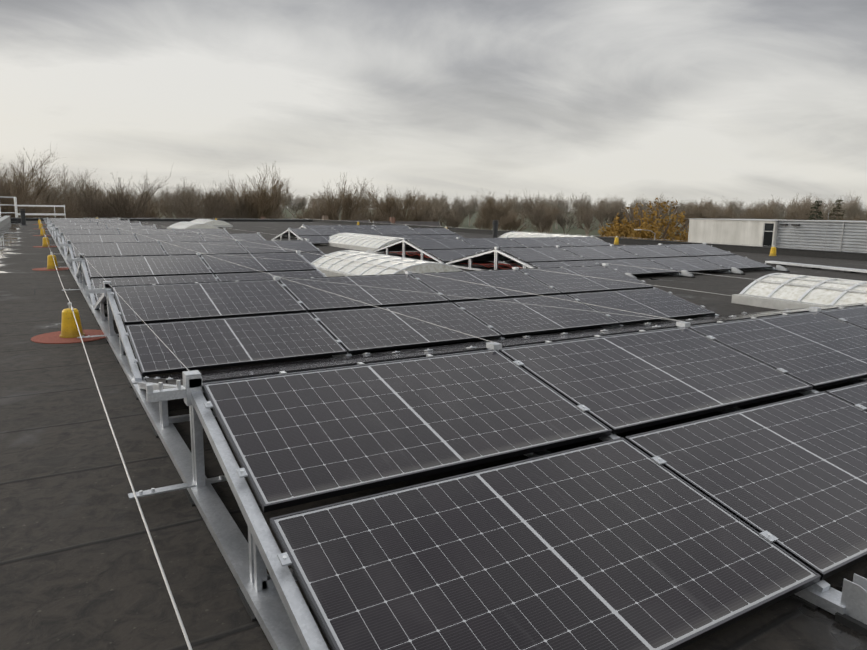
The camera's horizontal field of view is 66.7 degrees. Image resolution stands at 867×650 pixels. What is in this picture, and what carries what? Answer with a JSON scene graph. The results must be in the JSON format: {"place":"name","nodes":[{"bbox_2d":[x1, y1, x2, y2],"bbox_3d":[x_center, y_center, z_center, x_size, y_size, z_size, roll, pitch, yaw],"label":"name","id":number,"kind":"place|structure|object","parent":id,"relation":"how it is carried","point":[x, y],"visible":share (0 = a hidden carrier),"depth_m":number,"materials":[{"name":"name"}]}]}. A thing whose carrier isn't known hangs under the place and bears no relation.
{"place":"outdoors","nodes":[
{"label":"outdoors","id":0,"kind":"place"},
{"bbox_2d":[41,225,191,649],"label":"safety cable","id":1,"kind":"object","parent":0,"point":[166,583],"visible":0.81,"depth_m":2.72,"materials":[{"name":"silver metal"}]},
{"bbox_2d":[322,216,370,222],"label":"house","id":2,"kind":"structure","parent":0,"point":[326,218],"depth_m":90.95,"materials":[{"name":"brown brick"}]},
{"bbox_2d":[372,217,440,226],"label":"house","id":3,"kind":"structure","parent":0,"point":[421,223],"depth_m":98.86,"materials":[{"name":"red brick"}]},
{"bbox_2d":[0,221,866,649],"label":"roof slab","id":4,"kind":"structure","parent":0,"point":[78,567],"depth_m":3.60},
{"bbox_2d":[19,209,26,224],"bbox_3d":[-28.461,-7.492,45.660,0.504,1.150,0.504,-5,12,-30],"label":"vent pipe","id":5,"kind":"object","parent":4,"relation":"on","point":[23,218],"visible":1,"depth_m":45.58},
{"bbox_2d":[0,197,65,217],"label":"guardrail","id":6,"kind":"object","parent":4,"relation":"on","point":[16,209],"visible":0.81,"depth_m":51.84,"materials":[{"name":"metal"}]},
{"bbox_2d":[33,235,56,247],"bbox_3d":[-14.095,-3.050,23.937,0.860,0.412,0.860,-5,12,-30],"label":"safety post","id":7,"kind":"object","parent":4,"relation":"on","point":[45,243],"visible":0.92,"depth_m":23.87,"materials":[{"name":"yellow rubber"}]},
{"bbox_2d":[32,252,68,270],"bbox_3d":[-9.222,-1.556,15.919,0.860,0.412,0.860,-5,12,-30],"label":"safety post","id":8,"kind":"object","parent":4,"relation":"on","point":[51,264],"visible":0.9,"depth_m":15.84,"materials":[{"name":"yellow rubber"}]},
{"bbox_2d":[31,303,105,343],"bbox_3d":[-4.350,-0.061,7.902,0.860,0.412,0.860,-5,12,-30],"label":"safety post","id":9,"kind":"object","parent":4,"relation":"on","point":[68,333],"visible":0.9,"depth_m":7.82,"materials":[{"name":"yellow rubber"}]},
{"bbox_2d":[43,217,119,228],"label":"solar tent","id":10,"kind":"object","parent":4,"relation":"on","point":[78,219],"visible":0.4,"depth_m":41.15,"materials":[{"name":"black"}]},
{"bbox_2d":[44,219,129,232],"bbox_3d":[-19.630,-5.655,37.356,4.442,0.695,4.892,-5,12,-30],"label":"solar tent","id":11,"kind":"object","parent":4,"relation":"on","point":[48,220],"visible":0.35,"depth_m":37.05,"materials":[{"name":"black"}]},
{"bbox_2d":[46,221,140,236],"bbox_3d":[-17.140,-4.891,33.258,4.442,0.695,4.892,-5,12,-30],"label":"solar tent","id":12,"kind":"object","parent":4,"relation":"on","point":[90,223],"visible":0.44,"depth_m":32.96,"materials":[{"name":"black"}]},
{"bbox_2d":[47,224,156,242],"bbox_3d":[-14.649,-4.127,29.159,4.442,0.695,4.892,-5,12,-30],"label":"solar tent","id":13,"kind":"object","parent":4,"relation":"on","point":[105,226],"visible":0.33,"depth_m":28.79,"materials":[{"name":"black"}]},
{"bbox_2d":[50,227,227,248],"bbox_3d":[-11.309,-3.439,25.564,6.423,0.695,4.892,-5,12,-30],"label":"solar tent","id":14,"kind":"object","parent":4,"relation":"on","point":[136,231],"visible":0.35,"depth_m":25.08,"materials":[{"name":"black"}]},
{"bbox_2d":[53,232,265,261],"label":"solar panels","id":15,"kind":"object","parent":4,"relation":"on","point":[96,238],"visible":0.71,"depth_m":20.83,"materials":[{"name":"black"}]},
{"bbox_2d":[57,218,866,370],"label":"ridge tie wires","id":16,"kind":"object","parent":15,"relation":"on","point":[433,293],"visible":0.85,"depth_m":7.90,"materials":[{"name":"silver metal"}]},
{"bbox_2d":[54,239,326,278],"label":"solar panels","id":17,"kind":"object","parent":4,"relation":"on","point":[103,249],"visible":0.6,"depth_m":16.69,"materials":[{"name":"black"}]},
{"bbox_2d":[167,222,218,228],"bbox_3d":[-14.800,-6.059,40.602,2.280,0.506,5.180,-5,12,-30],"label":"rooflight","id":18,"kind":"object","parent":4,"relation":"on","point":[186,225],"visible":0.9,"depth_m":38.84,"materials":[{"name":"plastic"}]},
{"bbox_2d":[62,251,326,310],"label":"solar panels","id":19,"kind":"object","parent":4,"relation":"on","point":[142,270],"visible":0.73,"depth_m":11.95,"materials":[{"name":"black"}]},
{"bbox_2d":[190,219,232,226],"bbox_3d":[-17.097,-7.784,50.142,2.280,0.506,5.180,-5,12,-30],"label":"rooflight","id":20,"kind":"object","parent":4,"relation":"on","point":[217,223],"visible":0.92,"depth_m":48.23,"materials":[{"name":"plastic"}]},
{"bbox_2d":[300,225,409,227],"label":"solar tent","id":21,"kind":"object","parent":4,"relation":"on","point":[354,226],"visible":0.27,"depth_m":34.99,"materials":[{"name":"black"}]},
{"bbox_2d":[271,227,463,243],"bbox_3d":[-2.742,-4.159,30.446,8.114,0.670,5.212,-5,12,-30],"label":"solar tent","id":22,"kind":"object","parent":4,"relation":"on","point":[317,235],"visible":0.75,"depth_m":29.85,"materials":[{"name":"black"}]},
{"bbox_2d":[320,233,415,252],"bbox_3d":[-2.421,-3.316,26.182,2.280,0.506,5.480,-5,12,-30],"label":"rooflight","id":23,"kind":"object","parent":4,"relation":"on","point":[360,242],"visible":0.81,"depth_m":25.29,"materials":[{"name":"plastic"}]},
{"bbox_2d":[311,250,462,276],"bbox_3d":[-1.129,-1.339,15.131,2.280,0.506,4.280,-5,12,-30],"label":"rooflight","id":24,"kind":"object","parent":4,"relation":"on","point":[329,269],"visible":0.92,"depth_m":14.40,"materials":[{"name":"plastic"}]},
{"bbox_2d":[77,263,718,387],"bbox_3d":[-0.480,-0.461,9.684,8.444,0.695,4.892,-5,12,-30],"label":"solar tent","id":25,"kind":"object","parent":4,"relation":"on","point":[271,328],"visible":0.98,"depth_m":7.93,"materials":[{"name":"black"}]},
{"bbox_2d":[0,216,866,260],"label":"roof parapets","id":26,"kind":"object","parent":4,"relation":"on","point":[4,220],"visible":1,"depth_m":32.44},
{"bbox_2d":[40,217,861,251],"bbox_3d":[-7.652,-5.311,36.379,24.040,0.010,60.306,-5,12,-30],"label":"safety cable","id":27,"kind":"object","parent":4,"relation":"on","point":[509,230],"visible":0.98,"depth_m":36.10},
{"bbox_2d":[366,236,609,263],"bbox_3d":[2.418,-2.713,22.723,8.114,0.670,5.212,-5,12,-30],"label":"solar tent","id":28,"kind":"object","parent":4,"relation":"on","point":[444,250],"visible":0.71,"depth_m":21.33,"materials":[{"name":"black"}]},
{"bbox_2d":[492,220,498,237],"bbox_3d":[3.119,-4.758,33.249,0.450,1.050,0.450,-5,12,-30],"label":"vent pipe","id":29,"kind":"object","parent":4,"relation":"on","point":[495,223],"visible":0.88,"depth_m":33.13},
{"bbox_2d":[128,303,866,649],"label":"solar panel array","id":30,"kind":"object","parent":4,"relation":"on","point":[676,537],"visible":1,"depth_m":3.13,"materials":[{"name":"black"}]},
{"bbox_2d":[498,232,602,240],"bbox_3d":[5.390,-4.013,30.799,2.280,0.506,5.480,-5,12,-30],"label":"rooflight","id":31,"kind":"object","parent":4,"relation":"on","point":[518,234],"visible":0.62,"depth_m":31.17,"materials":[{"name":"plastic"}]},
{"bbox_2d":[446,243,789,278],"bbox_3d":[5.073,-1.898,18.355,8.114,0.670,5.212,-5,12,-30],"label":"solar tent","id":32,"kind":"object","parent":4,"relation":"on","point":[686,259],"visible":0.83,"depth_m":17.39,"materials":[{"name":"black"}]},
{"bbox_2d":[731,273,866,309],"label":"rooflight","id":33,"kind":"object","parent":4,"relation":"on","point":[797,292],"visible":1,"depth_m":11.14,"materials":[{"name":"plastic"}]},
{"bbox_2d":[765,261,866,272],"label":"cable tray","id":34,"kind":"object","parent":4,"relation":"on","point":[845,270],"visible":0.98,"depth_m":19.28,"materials":[{"name":"metal"}]},
{"bbox_2d":[0,0,866,215],"label":"sky","id":35,"kind":"structure","parent":0,"point":[695,100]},
{"bbox_2d":[83,208,852,239],"bbox_3d":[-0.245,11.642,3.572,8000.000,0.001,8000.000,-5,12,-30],"label":"ground","id":36,"kind":"structure","parent":0,"point":[558,230],"depth_m":513.90,"materials":[{"name":"green plant"}]},
{"bbox_2d":[0,168,38,207],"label":"bare tree","id":37,"kind":"object","parent":36,"relation":"on","point":[16,186],"visible":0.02,"depth_m":117.68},
{"bbox_2d":[0,163,41,217],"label":"bare tree","id":38,"kind":"object","parent":36,"relation":"on","point":[1,195],"visible":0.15,"depth_m":86.25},
{"bbox_2d":[0,163,42,206],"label":"bare tree","id":39,"kind":"object","parent":36,"relation":"on","point":[19,179],"visible":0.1,"depth_m":156.35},
{"bbox_2d":[0,146,74,217],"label":"bare tree","id":40,"kind":"object","parent":36,"relation":"on","point":[23,188],"visible":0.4,"depth_m":89.77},
{"bbox_2d":[29,168,81,217],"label":"bare tree","id":41,"kind":"object","parent":36,"relation":"on","point":[50,196],"visible":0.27,"depth_m":125.46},
{"bbox_2d":[18,179,101,217],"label":"bare tree","id":42,"kind":"object","parent":36,"relation":"on","point":[73,207],"visible":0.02,"depth_m":104.79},
{"bbox_2d":[29,164,101,210],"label":"bare tree","id":43,"kind":"object","parent":36,"relation":"on","point":[72,188],"visible":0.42,"depth_m":170.80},
{"bbox_2d":[77,182,107,217],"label":"bare tree","id":44,"kind":"object","parent":36,"relation":"on","point":[101,196],"visible":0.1,"depth_m":196.84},
{"bbox_2d":[76,181,131,217],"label":"bare tree","id":45,"kind":"object","parent":36,"relation":"on","point":[107,207],"visible":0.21,"depth_m":109.64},
{"bbox_2d":[55,173,170,217],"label":"bare tree","id":46,"kind":"object","parent":36,"relation":"on","point":[122,212],"visible":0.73,"depth_m":106.92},
{"bbox_2d":[103,184,161,218],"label":"bare tree","id":47,"kind":"object","parent":36,"relation":"on","point":[142,204],"depth_m":147.60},
{"bbox_2d":[122,188,172,218],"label":"bare tree","id":48,"kind":"object","parent":36,"relation":"on","point":[153,213],"visible":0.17,"depth_m":112.11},
{"bbox_2d":[156,178,202,218],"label":"bare tree","id":49,"kind":"object","parent":36,"relation":"on","point":[168,202],"visible":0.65,"depth_m":165.00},
{"bbox_2d":[162,181,205,218],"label":"bare tree","id":50,"kind":"object","parent":36,"relation":"on","point":[183,198],"visible":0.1,"depth_m":213.06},
{"bbox_2d":[173,182,238,218],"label":"bare tree","id":51,"kind":"object","parent":36,"relation":"on","point":[205,211],"visible":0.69,"depth_m":130.95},
{"bbox_2d":[198,186,243,217],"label":"bare tree","id":52,"kind":"object","parent":36,"relation":"on","point":[223,200],"visible":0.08,"depth_m":173.50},
{"bbox_2d":[201,180,256,218],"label":"bare tree","id":53,"kind":"object","parent":36,"relation":"on","point":[236,209],"visible":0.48,"depth_m":138.29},
{"bbox_2d":[222,162,293,218],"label":"bare tree","id":54,"kind":"object","parent":36,"relation":"on","point":[263,198],"visible":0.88,"depth_m":136.85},
{"bbox_2d":[240,181,296,218],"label":"bare tree","id":55,"kind":"object","parent":36,"relation":"on","point":[268,216],"visible":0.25,"depth_m":142.65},
{"bbox_2d":[279,187,292,215],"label":"bare tree","id":56,"kind":"object","parent":36,"relation":"on","point":[285,198],"visible":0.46,"depth_m":459.88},
{"bbox_2d":[285,190,305,217],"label":"bare tree","id":57,"kind":"object","parent":36,"relation":"on","point":[293,208],"visible":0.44,"depth_m":484.17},
{"bbox_2d":[293,194,307,216],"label":"bare tree","id":58,"kind":"object","parent":36,"relation":"on","point":[298,203],"visible":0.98,"depth_m":477.35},
{"bbox_2d":[294,200,320,218],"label":"bare tree","id":59,"kind":"object","parent":36,"relation":"on","point":[307,211],"visible":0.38,"depth_m":198.77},
{"bbox_2d":[300,205,330,219],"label":"bare tree","id":60,"kind":"object","parent":36,"relation":"on","point":[317,217],"visible":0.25,"depth_m":154.92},
{"bbox_2d":[314,192,358,219],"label":"bare tree","id":61,"kind":"object","parent":36,"relation":"on","point":[335,218],"visible":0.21,"depth_m":163.45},
{"bbox_2d":[315,173,377,219],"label":"bare tree","id":62,"kind":"object","parent":36,"relation":"on","point":[349,202],"visible":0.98,"depth_m":156.64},
{"bbox_2d":[354,206,382,221],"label":"bare tree","id":63,"kind":"object","parent":36,"relation":"on","point":[364,215],"visible":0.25,"depth_m":220.19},
{"bbox_2d":[360,205,403,222],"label":"bare tree","id":64,"kind":"object","parent":36,"relation":"on","point":[383,218],"visible":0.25,"depth_m":171.08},
{"bbox_2d":[356,175,427,220],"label":"bare tree","id":65,"kind":"object","parent":36,"relation":"on","point":[388,205],"visible":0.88,"depth_m":176.27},
{"bbox_2d":[393,197,435,220],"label":"bare tree","id":66,"kind":"object","parent":36,"relation":"on","point":[422,215],"visible":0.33,"depth_m":181.17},
{"bbox_2d":[409,191,438,209],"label":"bare tree","id":67,"kind":"object","parent":36,"relation":"on","point":[424,201],"visible":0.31,"depth_m":293.74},
{"bbox_2d":[413,196,437,219],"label":"bare tree","id":68,"kind":"object","parent":36,"relation":"on","point":[424,206],"visible":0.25,"depth_m":246.27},
{"bbox_2d":[419,208,444,225],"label":"bare tree","id":69,"kind":"object","parent":36,"relation":"on","point":[434,218],"visible":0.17,"depth_m":193.81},
{"bbox_2d":[425,190,449,213],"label":"bare tree","id":70,"kind":"object","parent":36,"relation":"on","point":[440,200],"visible":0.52,"depth_m":479.74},
{"bbox_2d":[427,199,451,224],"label":"bare tree","id":71,"kind":"object","parent":36,"relation":"on","point":[438,208],"visible":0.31,"depth_m":327.72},
{"bbox_2d":[436,202,462,226],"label":"bare tree","id":72,"kind":"object","parent":36,"relation":"on","point":[446,207],"visible":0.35,"depth_m":246.78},
{"bbox_2d":[439,207,464,227],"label":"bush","id":73,"kind":"object","parent":36,"relation":"on","point":[452,220],"visible":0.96,"depth_m":192.65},
{"bbox_2d":[451,198,467,210],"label":"bare tree","id":74,"kind":"object","parent":36,"relation":"on","point":[455,203],"visible":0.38,"depth_m":508.37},
{"bbox_2d":[450,196,476,220],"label":"bare tree","id":75,"kind":"object","parent":36,"relation":"on","point":[463,210],"visible":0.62,"depth_m":329.61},
{"bbox_2d":[464,193,483,225],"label":"bare tree","id":76,"kind":"object","parent":36,"relation":"on","point":[472,207],"visible":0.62,"depth_m":471.98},
{"bbox_2d":[470,213,492,229],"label":"bare tree","id":77,"kind":"object","parent":36,"relation":"on","point":[479,224],"visible":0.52,"depth_m":204.90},
{"bbox_2d":[473,192,519,229],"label":"bare tree","id":78,"kind":"object","parent":36,"relation":"on","point":[488,209],"visible":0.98,"depth_m":194.22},
{"bbox_2d":[489,191,516,211],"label":"bare tree","id":79,"kind":"object","parent":36,"relation":"on","point":[506,200],"visible":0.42,"depth_m":444.89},
{"bbox_2d":[494,205,530,231],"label":"bare tree","id":80,"kind":"object","parent":36,"relation":"on","point":[514,223],"visible":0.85,"depth_m":208.94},
{"bbox_2d":[517,191,551,232],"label":"bare tree","id":81,"kind":"object","parent":36,"relation":"on","point":[532,209],"visible":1,"depth_m":213.64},
{"bbox_2d":[526,194,552,226],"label":"bare tree","id":82,"kind":"object","parent":36,"relation":"on","point":[538,198],"visible":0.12,"depth_m":468.80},
{"bbox_2d":[532,205,555,232],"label":"bare tree","id":83,"kind":"object","parent":36,"relation":"on","point":[549,224],"visible":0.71,"depth_m":220.14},
{"bbox_2d":[543,204,559,233],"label":"bare tree","id":84,"kind":"object","parent":36,"relation":"on","point":[554,211],"visible":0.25,"depth_m":274.18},
{"bbox_2d":[547,191,571,228],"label":"bare tree","id":85,"kind":"object","parent":36,"relation":"on","point":[560,205],"visible":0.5,"depth_m":429.19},
{"bbox_2d":[555,196,574,228],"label":"bare tree","id":86,"kind":"object","parent":36,"relation":"on","point":[567,210],"visible":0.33,"depth_m":447.57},
{"bbox_2d":[554,208,578,234],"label":"bare tree","id":87,"kind":"object","parent":36,"relation":"on","point":[561,219],"visible":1,"depth_m":218.38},
{"bbox_2d":[568,192,585,227],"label":"bare tree","id":88,"kind":"object","parent":36,"relation":"on","point":[570,200],"visible":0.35,"depth_m":455.78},
{"bbox_2d":[571,198,595,235],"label":"bare tree","id":89,"kind":"object","parent":36,"relation":"on","point":[586,207],"visible":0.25,"depth_m":305.15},
{"bbox_2d":[570,194,597,210],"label":"bare tree","id":90,"kind":"object","parent":36,"relation":"on","point":[591,208],"visible":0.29,"depth_m":449.07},
{"bbox_2d":[573,208,600,235],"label":"bare tree","id":91,"kind":"object","parent":36,"relation":"on","point":[585,217],"visible":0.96,"depth_m":239.62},
{"bbox_2d":[593,198,617,232],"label":"bare tree","id":92,"kind":"object","parent":36,"relation":"on","point":[598,209],"visible":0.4,"depth_m":311.99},
{"bbox_2d":[596,194,614,229],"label":"bare tree","id":93,"kind":"object","parent":36,"relation":"on","point":[607,205],"visible":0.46,"depth_m":411.36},
{"bbox_2d":[595,199,624,227],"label":"bare tree","id":94,"kind":"object","parent":36,"relation":"on","point":[613,213],"visible":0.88,"depth_m":243.01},
{"bbox_2d":[613,207,636,225],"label":"bare tree","id":95,"kind":"object","parent":36,"relation":"on","point":[627,219],"visible":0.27,"depth_m":240.38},
{"bbox_2d":[632,197,655,215],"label":"bare tree","id":96,"kind":"object","parent":36,"relation":"on","point":[644,205],"visible":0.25,"depth_m":466.32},
{"bbox_2d":[598,198,694,241],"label":"willow tree","id":97,"kind":"object","parent":36,"relation":"on","point":[620,231],"visible":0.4,"depth_m":77.99,"materials":[{"name":"yellow plant"}]},
{"bbox_2d":[646,196,673,226],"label":"bare tree","id":98,"kind":"object","parent":36,"relation":"on","point":[661,208],"visible":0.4,"depth_m":450.63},
{"bbox_2d":[653,199,675,219],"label":"bare tree","id":99,"kind":"object","parent":36,"relation":"on","point":[669,212],"visible":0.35,"depth_m":470.46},
{"bbox_2d":[676,204,697,231],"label":"bare tree","id":100,"kind":"object","parent":36,"relation":"on","point":[687,214],"visible":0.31,"depth_m":256.40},
{"bbox_2d":[680,201,710,232],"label":"bare tree","id":101,"kind":"object","parent":36,"relation":"on","point":[691,215],"visible":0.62,"depth_m":251.78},
{"bbox_2d":[700,197,722,215],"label":"bare tree","id":102,"kind":"object","parent":36,"relation":"on","point":[708,205],"visible":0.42,"depth_m":435.70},
{"bbox_2d":[707,204,729,218],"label":"bare tree","id":103,"kind":"object","parent":36,"relation":"on","point":[720,216],"visible":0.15,"depth_m":262.66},
{"bbox_2d":[721,195,747,218],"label":"bare tree","id":104,"kind":"object","parent":36,"relation":"on","point":[737,208],"visible":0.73,"depth_m":407.47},
{"bbox_2d":[726,206,758,218],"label":"bare tree","id":105,"kind":"object","parent":36,"relation":"on","point":[743,217],"visible":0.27,"depth_m":268.78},
{"bbox_2d":[749,211,775,218],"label":"bare tree","id":106,"kind":"object","parent":36,"relation":"on","point":[757,215],"visible":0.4,"depth_m":266.33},
{"bbox_2d":[751,201,774,218],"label":"bare tree","id":107,"kind":"object","parent":36,"relation":"on","point":[769,210],"visible":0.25,"depth_m":333.76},
{"bbox_2d":[758,208,781,219],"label":"bare tree","id":108,"kind":"object","parent":36,"relation":"on","point":[766,214],"visible":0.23,"depth_m":270.70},
{"bbox_2d":[758,194,787,218],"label":"bare tree","id":109,"kind":"object","parent":36,"relation":"on","point":[780,213],"visible":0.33,"depth_m":432.50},
{"bbox_2d":[763,196,783,217],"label":"bare tree","id":110,"kind":"object","parent":36,"relation":"on","point":[773,206],"visible":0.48,"depth_m":398.97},
{"bbox_2d":[786,193,812,212],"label":"bare tree","id":111,"kind":"object","parent":36,"relation":"on","point":[791,206],"visible":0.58,"depth_m":415.12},
{"bbox_2d":[792,197,827,219],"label":"bare tree","id":112,"kind":"object","parent":36,"relation":"on","point":[804,213],"visible":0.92,"depth_m":271.22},
{"bbox_2d":[807,201,823,219],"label":"evergreen tree","id":113,"kind":"object","parent":36,"relation":"on","point":[811,217],"visible":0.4,"depth_m":256.40,"materials":[{"name":"green plant"}]},
{"bbox_2d":[801,193,834,214],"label":"bare tree","id":114,"kind":"object","parent":36,"relation":"on","point":[822,206],"visible":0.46,"depth_m":391.17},
{"bbox_2d":[817,197,843,218],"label":"bare tree","id":115,"kind":"object","parent":36,"relation":"on","point":[831,208],"visible":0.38,"depth_m":430.85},
{"bbox_2d":[827,199,844,219],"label":"evergreen tree","id":116,"kind":"object","parent":36,"relation":"on","point":[837,208],"visible":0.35,"depth_m":244.36,"materials":[{"name":"green plant"}]},
{"bbox_2d":[837,190,866,220],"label":"bare tree","id":117,"kind":"object","parent":36,"relation":"on","point":[856,207],"visible":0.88,"depth_m":356.19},
{"bbox_2d":[688,213,866,252],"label":"building","id":118,"kind":"structure","parent":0,"point":[840,235],"depth_m":37.95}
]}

